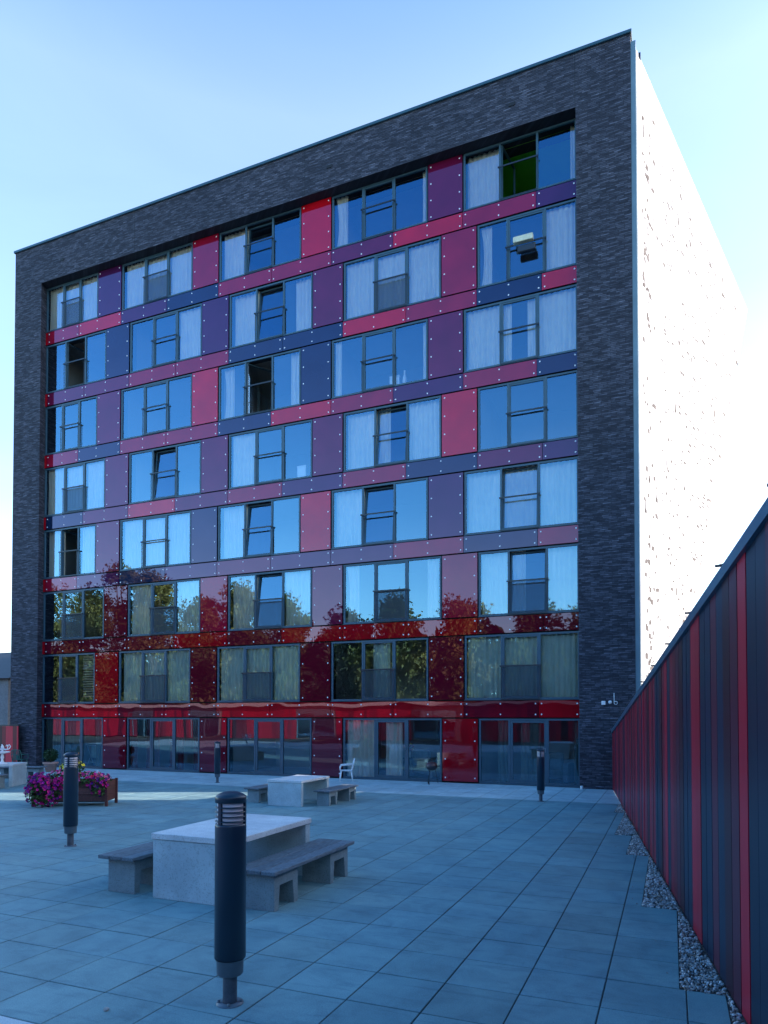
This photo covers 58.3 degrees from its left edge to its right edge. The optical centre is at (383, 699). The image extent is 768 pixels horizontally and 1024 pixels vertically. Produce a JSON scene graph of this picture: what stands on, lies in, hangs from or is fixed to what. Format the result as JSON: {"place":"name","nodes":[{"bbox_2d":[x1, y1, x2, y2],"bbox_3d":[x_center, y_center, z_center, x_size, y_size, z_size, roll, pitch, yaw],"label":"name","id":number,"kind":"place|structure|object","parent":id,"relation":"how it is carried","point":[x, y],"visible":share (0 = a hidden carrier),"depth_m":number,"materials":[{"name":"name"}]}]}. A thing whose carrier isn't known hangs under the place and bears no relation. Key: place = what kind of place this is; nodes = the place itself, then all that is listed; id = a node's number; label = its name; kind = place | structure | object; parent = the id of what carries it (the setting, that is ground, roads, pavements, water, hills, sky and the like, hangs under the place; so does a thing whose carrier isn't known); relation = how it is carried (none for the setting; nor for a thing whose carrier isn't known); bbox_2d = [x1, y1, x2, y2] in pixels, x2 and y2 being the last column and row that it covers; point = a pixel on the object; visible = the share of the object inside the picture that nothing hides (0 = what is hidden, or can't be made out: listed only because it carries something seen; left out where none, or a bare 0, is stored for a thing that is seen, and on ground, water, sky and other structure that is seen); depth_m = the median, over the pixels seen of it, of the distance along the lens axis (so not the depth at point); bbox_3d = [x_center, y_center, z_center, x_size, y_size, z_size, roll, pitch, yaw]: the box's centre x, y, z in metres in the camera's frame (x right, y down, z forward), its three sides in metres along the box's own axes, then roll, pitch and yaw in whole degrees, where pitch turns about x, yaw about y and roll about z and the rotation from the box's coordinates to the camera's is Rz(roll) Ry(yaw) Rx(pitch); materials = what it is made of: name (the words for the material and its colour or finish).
{"place":"outdoors","nodes":[
{"label":"outdoors","id":0,"kind":"place"},
{"bbox_2d":[11,749,28,765],"bbox_3d":[-14.393,2.332,27.143,0.509,0.784,0.542,0,-1,3],"label":"garden chair","id":1,"kind":"object","parent":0,"point":[17,754],"visible":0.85,"depth_m":26.95,"materials":[{"name":"green plastic"}]},
{"bbox_2d":[0,767,621,804],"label":"light paving strip","id":2,"kind":"object","parent":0,"point":[560,794],"visible":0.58,"depth_m":20.37,"materials":[{"name":"concrete"}]},
{"bbox_2d":[43,762,58,771],"bbox_3d":[-12.426,2.508,25.651,0.540,0.360,0.540,-1,-1,23],"label":"plant pot","id":3,"kind":"object","parent":2,"relation":"on","point":[51,766],"visible":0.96,"depth_m":25.48,"materials":[{"name":"ceramic"}]},
{"bbox_2d":[43,748,58,761],"bbox_3d":[-12.427,2.080,25.657,0.572,0.576,0.577,-1,-1,23],"label":"potted shrub","id":4,"kind":"object","parent":3,"relation":"on","point":[48,753],"visible":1,"depth_m":25.60,"materials":[{"name":"green plant"}]},
{"bbox_2d":[214,741,220,782],"bbox_3d":[-5.196,1.950,21.461,0.190,1.292,0.190,0,-1,15],"label":"bollard light","id":5,"kind":"object","parent":2,"relation":"on","point":[217,757],"visible":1,"depth_m":21.39,"materials":[{"name":"black metal"}]},
{"bbox_2d":[339,758,354,781],"bbox_3d":[-1.180,2.243,22.074,0.510,0.738,0.480,0,-1,-5],"label":"garden chair","id":6,"kind":"object","parent":2,"relation":"on","point":[352,764],"visible":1,"depth_m":21.89,"materials":[{"name":"white plastic"}]},
{"bbox_2d":[10,28,746,789],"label":"apartment building","id":7,"kind":"structure","parent":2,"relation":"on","point":[470,550],"depth_m":23.62,"materials":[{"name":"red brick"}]},
{"bbox_2d":[42,653,94,703],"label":"window","id":8,"kind":"structure","parent":7,"relation":"in","point":[75,684],"depth_m":29.29,"materials":[{"name":"clear glass"}]},
{"bbox_2d":[44,524,96,578],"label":"window","id":9,"kind":"structure","parent":7,"relation":"in","point":[71,552],"depth_m":28.51,"materials":[{"name":"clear glass"}]},
{"bbox_2d":[44,396,97,455],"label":"window","id":10,"kind":"structure","parent":7,"relation":"in","point":[78,423],"depth_m":29.73,"materials":[{"name":"clear glass"}]},
{"bbox_2d":[46,273,98,332],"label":"window","id":11,"kind":"structure","parent":7,"relation":"in","point":[70,306],"depth_m":28.47,"materials":[{"name":"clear glass"}]},
{"bbox_2d":[42,718,102,768],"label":"terrace window","id":12,"kind":"structure","parent":7,"relation":"in","point":[65,735],"depth_m":28.11,"materials":[{"name":"clear glass"}]},
{"bbox_2d":[42,587,104,641],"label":"window","id":13,"kind":"structure","parent":7,"relation":"in","point":[80,612],"depth_m":29.96,"materials":[{"name":"clear glass"}]},
{"bbox_2d":[44,458,104,516],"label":"window","id":14,"kind":"structure","parent":7,"relation":"in","point":[80,487],"depth_m":28.21,"materials":[{"name":"clear glass"}]},
{"bbox_2d":[46,330,106,393],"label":"window","id":15,"kind":"structure","parent":7,"relation":"in","point":[84,363],"depth_m":29.58,"materials":[{"name":"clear glass"}]},
{"bbox_2d":[83,662,93,668],"bbox_3d":[-12.400,-1.675,28.929,0.480,0.820,0.480,-1,-1,23],"label":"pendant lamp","id":16,"kind":"object","parent":7,"relation":"hanging from","point":[88,665],"visible":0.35,"depth_m":28.75,"materials":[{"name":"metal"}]},
{"bbox_2d":[87,745,95,765],"bbox_3d":[-11.750,2.307,28.191,0.721,0.862,0.422,-1,-1,23],"label":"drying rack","id":17,"kind":"object","parent":7,"relation":"in","point":[93,752],"visible":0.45,"depth_m":28.23,"materials":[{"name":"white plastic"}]},
{"bbox_2d":[119,649,189,702],"bbox_3d":[-8.783,-0.881,26.347,3.430,2.023,0.296,-1,-1,23],"label":"window","id":18,"kind":"structure","parent":7,"relation":"in","point":[150,676],"depth_m":26.41,"materials":[{"name":"clear glass"}]},
{"bbox_2d":[120,374,191,440],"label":"window","id":19,"kind":"structure","parent":7,"relation":"in","point":[168,407],"depth_m":28.00,"materials":[{"name":"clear glass"}]},
{"bbox_2d":[120,511,191,570],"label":"window","id":20,"kind":"structure","parent":7,"relation":"in","point":[164,540],"depth_m":26.53,"materials":[{"name":"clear glass"}]},
{"bbox_2d":[121,242,192,310],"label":"window","id":21,"kind":"structure","parent":7,"relation":"in","point":[164,279],"depth_m":26.76,"materials":[{"name":"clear glass"}]},
{"bbox_2d":[126,718,199,772],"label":"terrace window","id":22,"kind":"structure","parent":7,"relation":"in","point":[157,744],"depth_m":26.59,"materials":[{"name":"clear glass"}]},
{"bbox_2d":[127,579,200,636],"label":"window","id":23,"kind":"structure","parent":7,"relation":"in","point":[169,607],"depth_m":26.65,"materials":[{"name":"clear glass"}]},
{"bbox_2d":[128,440,201,504],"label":"window","id":24,"kind":"structure","parent":7,"relation":"in","point":[174,473],"depth_m":27.93,"materials":[{"name":"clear glass"}]},
{"bbox_2d":[129,303,201,373],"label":"window","id":25,"kind":"structure","parent":7,"relation":"in","point":[176,339],"depth_m":26.89,"materials":[{"name":"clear glass"}]},
{"bbox_2d":[217,644,299,701],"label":"window","id":26,"kind":"structure","parent":7,"relation":"in","point":[258,673],"depth_m":24.64,"materials":[{"name":"clear glass"}]},
{"bbox_2d":[218,348,300,421],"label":"window","id":27,"kind":"structure","parent":7,"relation":"in","point":[273,385],"depth_m":25.83,"materials":[{"name":"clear glass"}]},
{"bbox_2d":[218,495,300,560],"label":"window","id":28,"kind":"structure","parent":7,"relation":"in","point":[273,528],"depth_m":26.02,"materials":[{"name":"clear glass"}]},
{"bbox_2d":[219,207,301,282],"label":"window","id":29,"kind":"structure","parent":7,"relation":"in","point":[244,255],"depth_m":25.62,"materials":[{"name":"clear glass"}]},
{"bbox_2d":[227,718,311,775],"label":"terrace window","id":30,"kind":"structure","parent":7,"relation":"in","point":[261,746],"depth_m":26.68,"materials":[{"name":"clear glass"}]},
{"bbox_2d":[228,568,311,630],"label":"window","id":31,"kind":"structure","parent":7,"relation":"in","point":[283,599],"depth_m":24.92,"materials":[{"name":"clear glass"}]},
{"bbox_2d":[228,420,312,489],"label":"window","id":32,"kind":"structure","parent":7,"relation":"in","point":[271,457],"depth_m":25.27,"materials":[{"name":"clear glass"}]},
{"bbox_2d":[229,272,312,349],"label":"window","id":33,"kind":"structure","parent":7,"relation":"in","point":[284,310],"depth_m":25.25,"materials":[{"name":"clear glass"}]},
{"bbox_2d":[297,465,306,476],"bbox_3d":[-2.874,-7.978,24.110,0.360,0.420,0.096,-1,-1,23],"label":"storage box","id":34,"kind":"object","parent":7,"relation":"in","point":[302,471],"visible":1,"depth_m":24.06,"materials":[{"name":"white plastic"}]},
{"bbox_2d":[331,166,427,249],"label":"window","id":35,"kind":"structure","parent":7,"relation":"in","point":[403,210],"depth_m":24.14,"materials":[{"name":"clear glass"}]},
{"bbox_2d":[331,319,427,398],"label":"window","id":36,"kind":"structure","parent":7,"relation":"in","point":[365,365],"depth_m":24.50,"materials":[{"name":"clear glass"}]},
{"bbox_2d":[331,477,427,549],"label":"window","id":37,"kind":"structure","parent":7,"relation":"in","point":[395,513],"depth_m":24.13,"materials":[{"name":"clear glass"}]},
{"bbox_2d":[331,638,428,701],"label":"window","id":38,"kind":"structure","parent":7,"relation":"in","point":[390,669],"depth_m":24.73,"materials":[{"name":"clear glass"}]},
{"bbox_2d":[343,236,440,321],"bbox_3d":[0.250,-13.911,22.872,3.480,2.023,0.294,-1,-1,23],"label":"window","id":39,"kind":"structure","parent":7,"relation":"in","point":[401,277],"depth_m":22.93,"materials":[{"name":"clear glass"}]},
{"bbox_2d":[343,395,441,472],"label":"window","id":40,"kind":"structure","parent":7,"relation":"in","point":[412,433],"depth_m":23.01,"materials":[{"name":"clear glass"}]},
{"bbox_2d":[343,556,441,624],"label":"window","id":41,"kind":"structure","parent":7,"relation":"in","point":[406,589],"depth_m":24.81,"materials":[{"name":"blue glass"}]},
{"bbox_2d":[343,718,441,781],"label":"terrace window","id":42,"kind":"structure","parent":7,"relation":"in","point":[378,746],"depth_m":23.00,"materials":[{"name":"clear glass"}]},
{"bbox_2d":[389,375,399,383],"bbox_3d":[0.357,-10.558,22.822,0.360,0.340,0.096,-1,-1,23],"label":"storage box","id":43,"kind":"object","parent":7,"relation":"in","point":[397,379],"visible":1,"depth_m":22.75,"materials":[{"name":"white plastic"}]},
{"bbox_2d":[402,370,406,382],"bbox_3d":[0.682,-10.621,22.693,0.154,0.462,0.150,-1,-1,23],"label":"vase","id":44,"kind":"object","parent":7,"relation":"in","point":[404,380],"visible":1,"depth_m":22.65,"materials":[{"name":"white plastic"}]},
{"bbox_2d":[409,749,439,777],"bbox_3d":[1.437,2.137,23.186,1.020,0.930,0.710,-1,-2,43],"label":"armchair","id":45,"kind":"object","parent":7,"relation":"in","point":[420,760],"visible":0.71,"depth_m":22.91,"materials":[{"name":"fabric"}]},
{"bbox_2d":[463,118,575,211],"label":"window","id":46,"kind":"structure","parent":7,"relation":"in","point":[489,179],"depth_m":22.00,"materials":[{"name":"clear glass"}]},
{"bbox_2d":[464,284,576,372],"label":"window","id":47,"kind":"structure","parent":7,"relation":"in","point":[543,326],"depth_m":21.35,"materials":[{"name":"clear glass"}]},
{"bbox_2d":[464,456,577,535],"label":"window","id":48,"kind":"structure","parent":7,"relation":"in","point":[535,496],"depth_m":21.19,"materials":[{"name":"clear glass"}]},
{"bbox_2d":[465,631,578,699],"bbox_3d":[4.169,-1.000,20.954,3.510,2.023,0.294,-1,-1,23],"label":"window","id":49,"kind":"structure","parent":7,"relation":"in","point":[544,665],"depth_m":21.01,"materials":[{"name":"clear glass"}]},
{"bbox_2d":[513,232,533,245],"bbox_3d":[4.241,-14.030,20.959,0.600,0.180,0.160,-1,-1,23],"label":"balcony box","id":50,"kind":"object","parent":7,"relation":"hanging from","point":[524,238],"visible":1,"depth_m":20.90,"materials":[{"name":"beige plastic"}]},
{"bbox_2d":[517,242,535,253],"bbox_3d":[4.337,-13.750,20.924,0.540,0.260,0.140,-1,-1,23],"label":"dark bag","id":51,"kind":"object","parent":50,"relation":"hanging from","point":[525,248],"visible":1,"depth_m":20.87,"materials":[{"name":"fabric"}]},
{"bbox_2d":[477,198,575,288],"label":"window","id":52,"kind":"structure","parent":7,"relation":"in","point":[554,232],"depth_m":21.65,"materials":[{"name":"blue glass"}]},
{"bbox_2d":[478,370,577,451],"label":"window","id":53,"kind":"structure","parent":7,"relation":"in","point":[544,411],"depth_m":23.02,"materials":[{"name":"blue glass"}]},
{"bbox_2d":[478,543,578,616],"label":"window","id":54,"kind":"structure","parent":7,"relation":"in","point":[544,580],"depth_m":21.22,"materials":[{"name":"blue glass"}]},
{"bbox_2d":[479,718,579,787],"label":"terrace window","id":55,"kind":"structure","parent":7,"relation":"in","point":[509,746],"depth_m":21.26,"materials":[{"name":"clear glass"}]},
{"bbox_2d":[549,752,574,782],"bbox_3d":[5.361,2.100,21.552,1.020,0.930,0.710,-1,-2,33],"label":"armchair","id":56,"kind":"object","parent":7,"relation":"in","point":[559,768],"visible":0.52,"depth_m":21.18,"materials":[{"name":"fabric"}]},
{"bbox_2d":[426,762,437,783],"bbox_3d":[1.450,2.224,21.043,0.362,0.725,0.410,1,-1,-22],"label":"barbecue","id":57,"kind":"object","parent":2,"relation":"on","point":[431,766],"visible":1,"depth_m":20.90,"materials":[{"name":"metal"}]},
{"bbox_2d":[93,768,577,787],"bbox_3d":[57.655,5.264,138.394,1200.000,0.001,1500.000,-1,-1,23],"label":"ground","id":58,"kind":"structure","parent":0,"point":[329,777],"depth_m":24.17,"materials":[{"name":"concrete"}]},
{"bbox_2d":[0,652,10,724],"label":"house","id":59,"kind":"structure","parent":58,"relation":"on","point":[5,671],"depth_m":39.44,"materials":[{"name":"grey brick"}]},
{"bbox_2d":[89,768,605,1020],"bbox_3d":[-18.376,2.438,12.399,46.500,0.063,32.860,-1,-1,23],"label":"joint bed","id":60,"kind":"object","parent":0,"point":[415,781],"depth_m":20.77,"materials":[{"name":"grey concrete"}]},
{"bbox_2d":[0,725,20,761],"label":"board fence","id":61,"kind":"object","parent":60,"relation":"on","point":[10,734],"visible":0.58,"depth_m":28.28,"materials":[{"name":"wood"}]},
{"bbox_2d":[0,778,730,1023],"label":"paving","id":62,"kind":"structure","parent":0,"point":[398,923],"depth_m":6.87,"materials":[{"name":"concrete"}]},
{"bbox_2d":[0,774,8,788],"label":"bench","id":63,"kind":"object","parent":62,"relation":"on","point":[2,780],"visible":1,"depth_m":19.90,"materials":[{"name":"grey wood"}]},
{"bbox_2d":[0,762,26,786],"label":"concrete table","id":64,"kind":"object","parent":62,"relation":"on","point":[17,773],"visible":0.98,"depth_m":20.63,"materials":[{"name":"grey concrete"}]},
{"bbox_2d":[0,744,10,763],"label":"tiered stand","id":65,"kind":"object","parent":64,"relation":"on","point":[2,752],"visible":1,"depth_m":20.42,"materials":[{"name":"white plastic"}]},
{"bbox_2d":[0,766,46,778],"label":"bench","id":66,"kind":"object","parent":62,"relation":"on","point":[30,770],"visible":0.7,"depth_m":22.86,"materials":[{"name":"grey concrete"}]},
{"bbox_2d":[63,752,78,846],"bbox_3d":[-5.068,1.608,11.133,0.223,1.517,0.223,0,-1,-12],"label":"bollard light","id":67,"kind":"object","parent":62,"relation":"on","point":[70,793],"visible":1,"depth_m":11.05,"materials":[{"name":"black metal"}]},
{"bbox_2d":[31,778,117,806],"bbox_3d":[-7.278,2.180,16.245,1.720,0.600,0.720,0,-1,-2],"label":"flower planter","id":68,"kind":"object","parent":62,"relation":"on","point":[86,795],"visible":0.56,"depth_m":15.94,"materials":[{"name":"brown wood"}]},
{"bbox_2d":[23,752,111,807],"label":"petunia plants","id":69,"kind":"object","parent":68,"relation":"in","point":[35,779],"visible":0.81,"depth_m":15.79,"materials":[{"name":"purple plant"}]},
{"bbox_2d":[98,841,152,893],"bbox_3d":[-2.794,2.097,9.048,0.532,0.447,2.000,-1,-1,23],"label":"bench","id":70,"kind":"object","parent":62,"relation":"on","point":[130,870],"visible":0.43,"depth_m":8.24,"materials":[{"name":"grey concrete"}]},
{"bbox_2d":[214,791,246,1008],"bbox_3d":[-1.134,1.455,5.077,0.229,1.556,0.229,-1,-1,23],"label":"bollard light","id":71,"kind":"object","parent":62,"relation":"on","point":[230,900],"visible":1,"depth_m":4.99,"materials":[{"name":"black metal"}]},
{"bbox_2d":[151,814,310,905],"bbox_3d":[-1.833,1.935,8.565,1.150,0.750,1.760,-1,-1,23],"label":"concrete table","id":72,"kind":"object","parent":62,"relation":"on","point":[183,863],"visible":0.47,"depth_m":7.92,"materials":[{"name":"grey concrete"}]},
{"bbox_2d":[244,784,267,802],"bbox_3d":[-2.889,2.325,17.296,0.426,0.358,1.600,-1,-1,23],"label":"bench","id":73,"kind":"object","parent":62,"relation":"on","point":[257,793],"visible":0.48,"depth_m":16.67,"materials":[{"name":"grey concrete"}]},
{"bbox_2d":[267,775,328,806],"bbox_3d":[-2.049,2.188,16.628,0.920,0.600,1.408,-1,-1,23],"label":"concrete table","id":74,"kind":"object","parent":62,"relation":"on","point":[294,791],"visible":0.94,"depth_m":16.09,"materials":[{"name":"grey concrete"}]},
{"bbox_2d":[246,838,353,911],"bbox_3d":[-1.021,2.081,8.310,0.532,0.447,2.000,-1,-1,23],"label":"bench","id":75,"kind":"object","parent":62,"relation":"on","point":[271,881],"visible":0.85,"depth_m":7.85,"materials":[{"name":"grey concrete"}]},
{"bbox_2d":[313,784,358,805],"bbox_3d":[-1.143,2.311,16.677,0.426,0.358,1.600,-1,-1,23],"label":"bench","id":76,"kind":"object","parent":62,"relation":"on","point":[328,796],"visible":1,"depth_m":16.30,"materials":[{"name":"grey concrete"}]},
{"bbox_2d":[537,749,544,801],"bbox_3d":[3.838,1.848,16.856,0.190,1.292,0.190,1,-1,-25],"label":"bollard light","id":77,"kind":"object","parent":62,"relation":"on","point":[540,772],"visible":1,"depth_m":16.78,"materials":[{"name":"black metal"}]},
{"bbox_2d":[0,0,767,652],"label":"sky","id":78,"kind":"structure","parent":0,"point":[108,108],"materials":[{"name":"blue"}]},
{"bbox_2d":[409,742,413,756],"bbox_3d":[0.863,1.735,23.764,0.354,0.518,0.350,-1,-1,23],"label":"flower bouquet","id":79,"kind":"object","parent":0,"point":[411,745],"visible":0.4,"depth_m":23.70,"materials":[{"name":"green plant"}]},
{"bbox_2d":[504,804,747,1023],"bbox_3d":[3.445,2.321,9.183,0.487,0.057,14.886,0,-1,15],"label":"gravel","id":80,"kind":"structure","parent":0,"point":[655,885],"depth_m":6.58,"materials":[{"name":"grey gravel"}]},
{"bbox_2d":[611,483,767,1023],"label":"board fence","id":81,"kind":"object","parent":80,"relation":"on","point":[689,731],"visible":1,"depth_m":5.63,"materials":[{"name":"metal"}]}
]}

